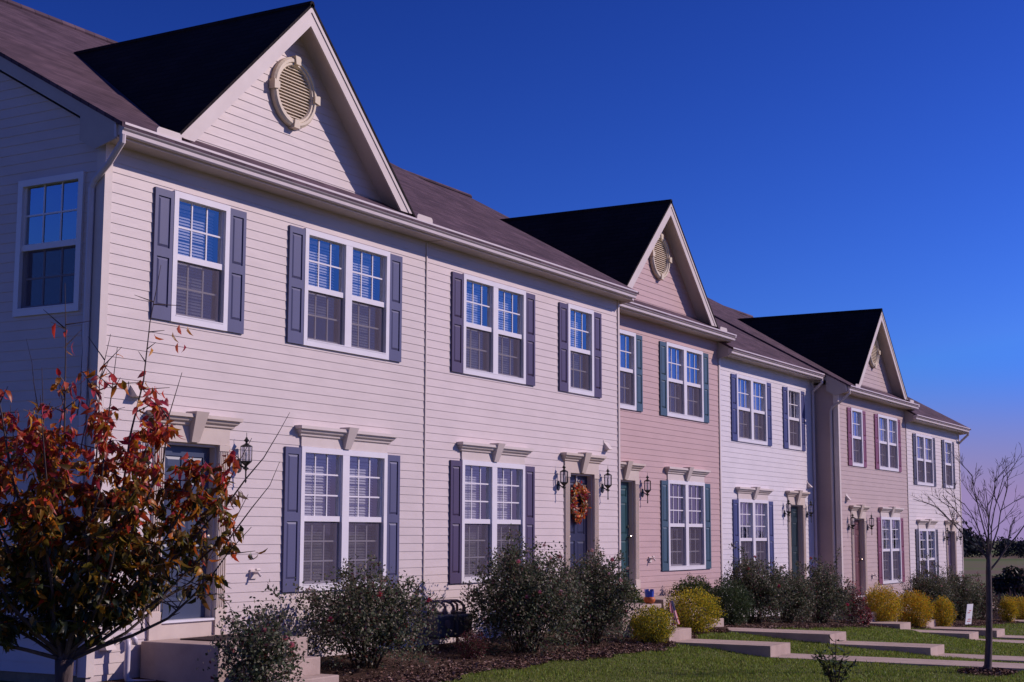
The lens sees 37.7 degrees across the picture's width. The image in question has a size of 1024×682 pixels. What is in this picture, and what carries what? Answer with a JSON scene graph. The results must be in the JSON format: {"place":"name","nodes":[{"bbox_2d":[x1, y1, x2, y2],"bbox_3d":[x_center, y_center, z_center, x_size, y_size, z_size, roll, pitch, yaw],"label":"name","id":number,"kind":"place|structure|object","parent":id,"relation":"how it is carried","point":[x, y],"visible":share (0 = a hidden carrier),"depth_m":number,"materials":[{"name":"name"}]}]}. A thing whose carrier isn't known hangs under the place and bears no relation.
{"place":"outdoors","nodes":[
{"label":"outdoors","id":0,"kind":"place"},
{"bbox_2d":[0,541,1023,681],"bbox_3d":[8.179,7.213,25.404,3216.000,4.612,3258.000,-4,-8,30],"label":"ground","id":1,"kind":"structure","parent":0,"point":[973,565],"depth_m":21.34,"materials":[{"name":"green plant"}]},
{"bbox_2d":[0,266,288,681],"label":"autumn tree","id":2,"kind":"object","parent":1,"relation":"on","point":[99,553],"visible":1,"depth_m":7.93,"materials":[{"name":"red plant"}]},
{"bbox_2d":[0,0,448,681],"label":"townhouse","id":3,"kind":"structure","parent":1,"relation":"on","point":[236,180],"depth_m":18.43,"materials":[{"name":"beige plastic"}]},
{"bbox_2d":[12,171,85,316],"bbox_3d":[-5.147,-1.068,16.770,1.020,1.560,0.122,-4,-8,30],"label":"window","id":4,"kind":"structure","parent":3,"relation":"in","point":[44,273],"depth_m":16.75,"materials":[{"name":"white glass"}]},
{"bbox_2d":[121,632,155,681],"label":"drain pipe","id":5,"kind":"object","parent":3,"relation":"attached to","point":[127,655],"visible":0.73,"depth_m":16.05,"materials":[{"name":"grey"}]},
{"bbox_2d":[160,445,214,623],"bbox_3d":[-3.752,2.215,17.304,0.175,2.008,0.940,-4,-8,30],"label":"door","id":6,"kind":"structure","parent":3,"relation":"in","point":[195,611],"depth_m":17.33,"materials":[{"name":"wood"}]},
{"bbox_2d":[170,190,230,330],"bbox_3d":[-3.753,-0.925,17.734,0.232,1.530,0.975,-4,-8,30],"label":"window","id":7,"kind":"structure","parent":3,"relation":"in","point":[200,286],"depth_m":17.77,"materials":[{"name":"white glass"}]},
{"bbox_2d":[299,446,387,591],"bbox_3d":[-2.296,2.361,19.890,0.232,1.830,1.920,-4,-8,30],"label":"window","id":8,"kind":"structure","parent":3,"relation":"in","point":[325,539],"depth_m":19.82,"materials":[{"name":"white glass"}]},
{"bbox_2d":[303,228,389,359],"bbox_3d":[-2.293,-0.596,20.261,0.232,1.530,1.930,-4,-8,30],"label":"window","id":9,"kind":"structure","parent":3,"relation":"in","point":[344,321],"depth_m":20.21,"materials":[{"name":"white glass"}]},
{"bbox_2d":[398,600,457,649],"bbox_3d":[-1.160,4.004,21.112,0.042,0.730,1.550,-4,-8,29],"label":"gas pipe","id":10,"kind":"object","parent":3,"relation":"attached to","point":[456,603],"visible":0.24,"depth_m":21.71,"materials":[{"name":"grey metal"}]},
{"bbox_2d":[421,600,453,638],"bbox_3d":[-1.136,3.912,21.109,0.475,0.531,0.571,-4,-8,30],"label":"gas meter","id":11,"kind":"object","parent":3,"relation":"attached to","point":[446,619],"visible":0.65,"depth_m":20.99,"materials":[{"name":"grey metal"}]},
{"bbox_2d":[140,634,338,681],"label":"porch steps","id":12,"kind":"structure","parent":1,"relation":"on","point":[171,660],"depth_m":16.20,"materials":[{"name":"concrete"}]},
{"bbox_2d":[180,634,246,640],"bbox_3d":[-3.271,3.341,16.892,0.500,0.012,0.800,-4,-8,30],"label":"doormat","id":13,"kind":"object","parent":12,"relation":"on","point":[208,638],"visible":0.64,"depth_m":16.69,"materials":[{"name":"brown"}]},
{"bbox_2d":[84,29,638,644],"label":"townhouse","id":14,"kind":"structure","parent":1,"relation":"on","point":[522,409],"depth_m":24.20,"materials":[{"name":"beige plastic"}]},
{"bbox_2d":[441,599,471,637],"bbox_3d":[-0.887,3.978,21.538,0.475,0.531,0.571,-4,-8,30],"label":"gas meter","id":15,"kind":"object","parent":14,"relation":"attached to","point":[459,628],"visible":0.62,"depth_m":21.43,"materials":[{"name":"grey metal"}]},
{"bbox_2d":[461,460,524,582],"bbox_3d":[-0.363,2.797,23.237,0.232,1.830,1.920,-4,-8,30],"label":"window","id":16,"kind":"structure","parent":14,"relation":"in","point":[477,532],"depth_m":23.15,"materials":[{"name":"white glass"}]},
{"bbox_2d":[462,273,525,383],"bbox_3d":[-0.349,-0.158,23.626,0.232,1.530,1.930,-4,-8,30],"label":"window","id":17,"kind":"structure","parent":14,"relation":"in","point":[492,352],"depth_m":23.57,"materials":[{"name":"white glass"}]},
{"bbox_2d":[570,475,586,584],"bbox_3d":[1.117,3.305,25.785,0.125,1.980,0.860,-4,-8,30],"label":"door","id":18,"kind":"structure","parent":14,"relation":"in","point":[578,532],"depth_m":25.88,"materials":[{"name":"blue wood"}]},
{"bbox_2d":[570,475,590,523],"bbox_3d":[1.155,2.744,25.858,0.280,0.848,0.766,-4,-8,30],"label":"wreath","id":19,"kind":"object","parent":14,"relation":"attached to","point":[583,492],"visible":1,"depth_m":25.80,"materials":[{"name":"orange plant"}]},
{"bbox_2d":[567,303,593,396],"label":"window","id":20,"kind":"structure","parent":14,"relation":"in","point":[580,361],"depth_m":26.25,"materials":[{"name":"white glass"}]},
{"bbox_2d":[100,615,1021,681],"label":"mulch bed","id":21,"kind":"object","parent":1,"relation":"on","point":[443,649],"visible":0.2,"depth_m":20.25,"materials":[{"name":"brown wood"}]},
{"bbox_2d":[196,578,312,681],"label":"rose bush","id":22,"kind":"object","parent":21,"relation":"on","point":[253,654],"visible":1,"depth_m":14.97,"materials":[{"name":"green plant"}]},
{"bbox_2d":[269,551,455,671],"bbox_3d":[-1.791,3.325,18.509,1.857,1.465,2.453,-4,-8,30],"label":"rose bush","id":23,"kind":"object","parent":21,"relation":"on","point":[361,613],"visible":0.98,"depth_m":18.24,"materials":[{"name":"green plant"}]},
{"bbox_2d":[453,627,489,659],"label":"shrub","id":24,"kind":"object","parent":21,"relation":"on","point":[473,652],"visible":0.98,"depth_m":20.04,"materials":[{"name":"red plant"}]},
{"bbox_2d":[454,524,592,654],"bbox_3d":[0.234,3.546,21.512,2.026,1.861,2.352,-4,-8,30],"label":"rose bush","id":25,"kind":"object","parent":21,"relation":"on","point":[532,604],"visible":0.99,"depth_m":21.05,"materials":[{"name":"green plant"}]},
{"bbox_2d":[550,537,642,644],"bbox_3d":[1.207,3.872,23.233,1.617,1.672,1.622,3,-8,-20],"label":"rose bush","id":26,"kind":"object","parent":21,"relation":"on","point":[609,601],"visible":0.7,"depth_m":22.96,"materials":[{"name":"green plant"}]},
{"bbox_2d":[624,579,644,602],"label":"shrub","id":27,"kind":"object","parent":21,"relation":"on","point":[638,598],"visible":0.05,"depth_m":27.25,"materials":[{"name":"green plant"}]},
{"bbox_2d":[626,603,679,643],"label":"shrub","id":28,"kind":"object","parent":21,"relation":"on","point":[652,616],"visible":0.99,"depth_m":23.77,"materials":[{"name":"yellow plant"}]},
{"bbox_2d":[667,572,714,604],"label":"shrub","id":29,"kind":"object","parent":21,"relation":"on","point":[695,582],"visible":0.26,"depth_m":29.97,"materials":[{"name":"green plant"}]},
{"bbox_2d":[663,584,727,632],"bbox_3d":[3.158,4.702,26.322,1.178,0.858,1.180,1,-7,-9],"label":"shrub","id":30,"kind":"object","parent":21,"relation":"on","point":[706,609],"visible":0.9,"depth_m":26.16,"materials":[{"name":"yellow plant"}]},
{"bbox_2d":[705,577,756,624],"bbox_3d":[4.168,4.997,28.878,1.091,0.996,1.114,1,-7,-3],"label":"shrub","id":31,"kind":"object","parent":21,"relation":"on","point":[731,605],"visible":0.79,"depth_m":28.69,"materials":[{"name":"green plant"}]},
{"bbox_2d":[716,542,796,622],"bbox_3d":[4.869,4.900,30.335,1.766,1.666,1.632,4,-8,-27],"label":"rose bush","id":32,"kind":"object","parent":21,"relation":"on","point":[767,592],"visible":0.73,"depth_m":30.02,"materials":[{"name":"green plant"}]},
{"bbox_2d":[763,560,821,622],"bbox_3d":[5.782,5.282,31.713,1.470,1.402,1.734,-7,-10,44],"label":"rose bush","id":33,"kind":"object","parent":21,"relation":"on","point":[799,601],"visible":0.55,"depth_m":31.45,"materials":[{"name":"green plant"}]},
{"bbox_2d":[786,547,855,622],"bbox_3d":[6.774,5.432,33.411,1.695,1.739,1.857,-4,-8,30],"label":"rose bush","id":34,"kind":"object","parent":21,"relation":"on","point":[832,603],"visible":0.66,"depth_m":33.13,"materials":[{"name":"green plant"}]},
{"bbox_2d":[837,577,867,623],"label":"rose bush","id":35,"kind":"object","parent":21,"relation":"on","point":[856,611],"visible":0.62,"depth_m":34.60,"materials":[{"name":"green plant"}]},
{"bbox_2d":[860,605,873,624],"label":"shrub","id":36,"kind":"object","parent":21,"relation":"on","point":[868,616],"visible":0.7,"depth_m":35.03,"materials":[{"name":"red plant"}]},
{"bbox_2d":[862,581,904,621],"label":"shrub","id":37,"kind":"object","parent":21,"relation":"on","point":[887,600],"visible":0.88,"depth_m":36.41,"materials":[{"name":"yellow plant"}]},
{"bbox_2d":[896,589,937,627],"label":"shrub","id":38,"kind":"object","parent":21,"relation":"on","point":[915,617],"visible":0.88,"depth_m":37.15,"materials":[{"name":"yellow plant"}]},
{"bbox_2d":[896,553,960,621],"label":"rose bush","id":39,"kind":"object","parent":21,"relation":"on","point":[931,588],"visible":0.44,"depth_m":40.43,"materials":[{"name":"green plant"}]},
{"bbox_2d":[932,596,958,626],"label":"shrub","id":40,"kind":"object","parent":21,"relation":"on","point":[940,619],"visible":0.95,"depth_m":38.85,"materials":[{"name":"yellow plant"}]},
{"bbox_2d":[935,562,985,620],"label":"rose bush","id":41,"kind":"object","parent":21,"relation":"on","point":[965,595],"visible":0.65,"depth_m":43.41,"materials":[{"name":"green plant"}]},
{"bbox_2d":[965,604,972,624],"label":"yard sign","id":42,"kind":"object","parent":21,"relation":"on","point":[969,611],"visible":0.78,"depth_m":41.14,"materials":[{"name":"white plastic"}]},
{"bbox_2d":[965,571,1002,619],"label":"rose bush","id":43,"kind":"object","parent":21,"relation":"on","point":[994,598],"visible":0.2,"depth_m":45.22,"materials":[{"name":"green plant"}]},
{"bbox_2d":[997,594,1019,621],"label":"shrub","id":44,"kind":"object","parent":21,"relation":"on","point":[1006,605],"visible":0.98,"depth_m":45.35,"materials":[{"name":"yellow plant"}]},
{"bbox_2d":[1010,596,1023,619],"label":"shrub","id":45,"kind":"object","parent":21,"relation":"on","point":[1020,616],"visible":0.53,"depth_m":47.47,"materials":[{"name":"yellow plant"}]},
{"bbox_2d":[406,170,736,595],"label":"townhouse","id":46,"kind":"structure","parent":1,"relation":"on","point":[672,333],"depth_m":30.85,"materials":[{"name":"beige plastic"}]},
{"bbox_2d":[620,329,636,410],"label":"window","id":47,"kind":"structure","parent":46,"relation":"in","point":[627,376],"depth_m":29.37,"materials":[{"name":"white glass"}]},
{"bbox_2d":[621,482,635,586],"bbox_3d":[2.105,3.699,28.720,0.175,2.008,0.940,-4,-8,30],"label":"door","id":48,"kind":"structure","parent":46,"relation":"in","point":[625,536],"depth_m":28.97,"materials":[{"name":"green metal"}]},
{"bbox_2d":[666,342,703,421],"bbox_3d":[3.566,0.888,31.676,0.227,1.530,1.930,-4,-8,30],"label":"window","id":49,"kind":"structure","parent":46,"relation":"in","point":[685,400],"depth_m":31.64,"materials":[{"name":"white glass"}]},
{"bbox_2d":[667,480,705,570],"bbox_3d":[3.608,3.841,31.279,0.122,1.830,1.920,-4,-8,30],"label":"window","id":50,"kind":"structure","parent":46,"relation":"in","point":[687,542],"depth_m":31.28,"materials":[{"name":"white glass"}]},
{"bbox_2d":[565,603,690,640],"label":"porch steps","id":51,"kind":"structure","parent":1,"relation":"on","point":[681,634],"depth_m":24.61,"materials":[{"name":"concrete"}]},
{"bbox_2d":[643,597,654,603],"bbox_3d":[2.350,4.431,25.671,0.198,0.125,0.208,-4,-8,30],"label":"pumpkin","id":52,"kind":"object","parent":51,"relation":"on","point":[649,600],"visible":0.98,"depth_m":25.60,"materials":[{"name":"orange food"}]},
{"bbox_2d":[644,589,653,596],"bbox_3d":[2.350,4.315,25.686,0.165,0.131,0.165,-4,-8,30],"label":"blue hat","id":53,"kind":"object","parent":52,"relation":"on","point":[648,593],"visible":1,"depth_m":25.62,"materials":[{"name":"blue"}]},
{"bbox_2d":[668,601,679,624],"bbox_3d":[2.644,4.524,24.602,0.374,0.552,0.069,6,-9,-37],"label":"flag","id":54,"kind":"object","parent":51,"relation":"attached to","point":[672,608],"visible":0.78,"depth_m":24.59,"materials":[{"name":"multicoloured fabric"}]},
{"bbox_2d":[638,595,723,627],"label":"porch steps","id":55,"kind":"structure","parent":1,"relation":"on","point":[661,600],"depth_m":27.68,"materials":[{"name":"concrete"}]},
{"bbox_2d":[715,318,825,616],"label":"townhouse","id":56,"kind":"structure","parent":1,"relation":"on","point":[768,475],"depth_m":35.77,"materials":[{"name":"white plastic"}]},
{"bbox_2d":[736,374,767,444],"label":"window","id":57,"kind":"structure","parent":56,"relation":"in","point":[751,422],"depth_m":34.98,"materials":[{"name":"white glass"}]},
{"bbox_2d":[738,499,769,575],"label":"window","id":58,"kind":"structure","parent":56,"relation":"in","point":[753,544],"depth_m":34.67,"materials":[{"name":"white glass"}]},
{"bbox_2d":[787,387,801,450],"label":"window","id":59,"kind":"structure","parent":56,"relation":"in","point":[794,395],"depth_m":37.60,"materials":[{"name":"white glass"}]},
{"bbox_2d":[790,506,798,577],"bbox_3d":[6.937,5.089,37.184,0.040,1.980,0.860,-4,-8,30],"label":"door","id":60,"kind":"structure","parent":56,"relation":"in","point":[794,514],"depth_m":37.34,"materials":[{"name":"green metal"}]},
{"bbox_2d":[707,297,919,602],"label":"townhouse","id":61,"kind":"structure","parent":1,"relation":"on","point":[862,402],"depth_m":40.79,"materials":[{"name":"pink"}]},
{"bbox_2d":[850,407,863,466],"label":"window","id":62,"kind":"structure","parent":61,"relation":"in","point":[856,414],"depth_m":39.94,"materials":[{"name":"white glass"}]},
{"bbox_2d":[854,520,864,596],"bbox_3d":[9.071,5.705,39.427,0.175,2.008,0.940,-4,-8,30],"label":"door","id":63,"kind":"structure","parent":61,"relation":"in","point":[856,522],"depth_m":39.61,"materials":[{"name":"red metal"}]},
{"bbox_2d":[878,414,898,471],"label":"window","id":64,"kind":"structure","parent":61,"relation":"in","point":[887,426],"depth_m":42.33,"materials":[{"name":"white glass"}]},
{"bbox_2d":[881,517,901,583],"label":"window","id":65,"kind":"structure","parent":61,"relation":"in","point":[890,526],"depth_m":41.97,"materials":[{"name":"white glass"}]},
{"bbox_2d":[810,636,855,681],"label":"young plant","id":66,"kind":"object","parent":1,"relation":"on","point":[834,663],"visible":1,"depth_m":18.18,"materials":[{"name":"green plant"}]},
{"bbox_2d":[802,601,876,622],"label":"porch steps","id":67,"kind":"structure","parent":1,"relation":"on","point":[874,618],"depth_m":35.93,"materials":[{"name":"concrete"}]},
{"bbox_2d":[726,306,970,587],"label":"townhouse","id":68,"kind":"structure","parent":1,"relation":"on","point":[933,442],"depth_m":46.44,"materials":[{"name":"beige"}]},
{"bbox_2d":[915,433,933,485],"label":"window","id":69,"kind":"structure","parent":68,"relation":"in","point":[924,444],"depth_m":45.66,"materials":[{"name":"white glass"}]},
{"bbox_2d":[918,528,936,578],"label":"window","id":70,"kind":"structure","parent":68,"relation":"in","point":[927,537],"depth_m":45.32,"materials":[{"name":"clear glass"}]},
{"bbox_2d":[944,440,952,488],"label":"window","id":71,"kind":"structure","parent":68,"relation":"in","point":[947,444],"depth_m":48.36,"materials":[{"name":"clear glass"}]},
{"bbox_2d":[948,532,951,574],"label":"door","id":72,"kind":"structure","parent":68,"relation":"in","point":[949,541],"depth_m":48.16,"materials":[{"name":"blue metal"}]},
{"bbox_2d":[675,639,1023,670],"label":"walkway","id":73,"kind":"structure","parent":1,"relation":"on","point":[770,649],"depth_m":23.45,"materials":[{"name":"concrete"}]},
{"bbox_2d":[728,627,1023,662],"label":"walkway","id":74,"kind":"structure","parent":1,"relation":"on","point":[823,636],"depth_m":26.07,"materials":[{"name":"concrete"}]},
{"bbox_2d":[876,603,935,627],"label":"porch steps","id":75,"kind":"structure","parent":1,"relation":"on","point":[932,624],"depth_m":38.21,"materials":[{"name":"concrete"}]},
{"bbox_2d":[868,621,1023,643],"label":"walkway","id":76,"kind":"structure","parent":1,"relation":"on","point":[973,635],"depth_m":35.01,"materials":[{"name":"concrete"}]},
{"bbox_2d":[911,443,1023,671],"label":"bare sapling","id":77,"kind":"object","parent":1,"relation":"on","point":[988,647],"visible":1,"depth_m":21.45,"materials":[{"name":"brown plant"}]},
{"bbox_2d":[929,626,1023,639],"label":"walkway","id":78,"kind":"structure","parent":1,"relation":"on","point":[998,632],"depth_m":37.41,"materials":[{"name":"concrete"}]},
{"bbox_2d":[955,667,1018,675],"bbox_3d":[6.750,4.670,21.283,0.924,0.092,1.056,-1,-7,7],"label":"mulch ring","id":79,"kind":"object","parent":1,"relation":"on","point":[997,671],"visible":0.98,"depth_m":21.09,"materials":[{"name":"brown wood"}]},
{"bbox_2d":[962,601,1015,619],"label":"porch steps","id":80,"kind":"structure","parent":1,"relation":"on","point":[993,613],"depth_m":46.54,"materials":[{"name":"concrete"}]},
{"bbox_2d":[962,521,1023,557],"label":"woodland","id":81,"kind":"object","parent":1,"relation":"on","point":[969,549],"visible":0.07,"depth_m":415.06,"materials":[{"name":"green plant"}]},
{"bbox_2d":[983,565,1023,595],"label":"tree","id":82,"kind":"object","parent":1,"relation":"on","point":[1012,579],"visible":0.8,"depth_m":94.88,"materials":[{"name":"green plant"}]},
{"bbox_2d":[992,588,1023,613],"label":"brush","id":83,"kind":"object","parent":1,"relation":"on","point":[1002,595],"visible":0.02,"depth_m":87.29,"materials":[{"name":"green plant"}]},
{"bbox_2d":[12,0,1023,540],"label":"sky","id":84,"kind":"structure","parent":0,"point":[810,156],"materials":[{"name":"blue"}]},
{"bbox_2d":[445,622,1023,681],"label":"grass","id":85,"kind":"structure","parent":0,"point":[881,634],"depth_m":21.82,"materials":[{"name":"green plant"}]}
]}

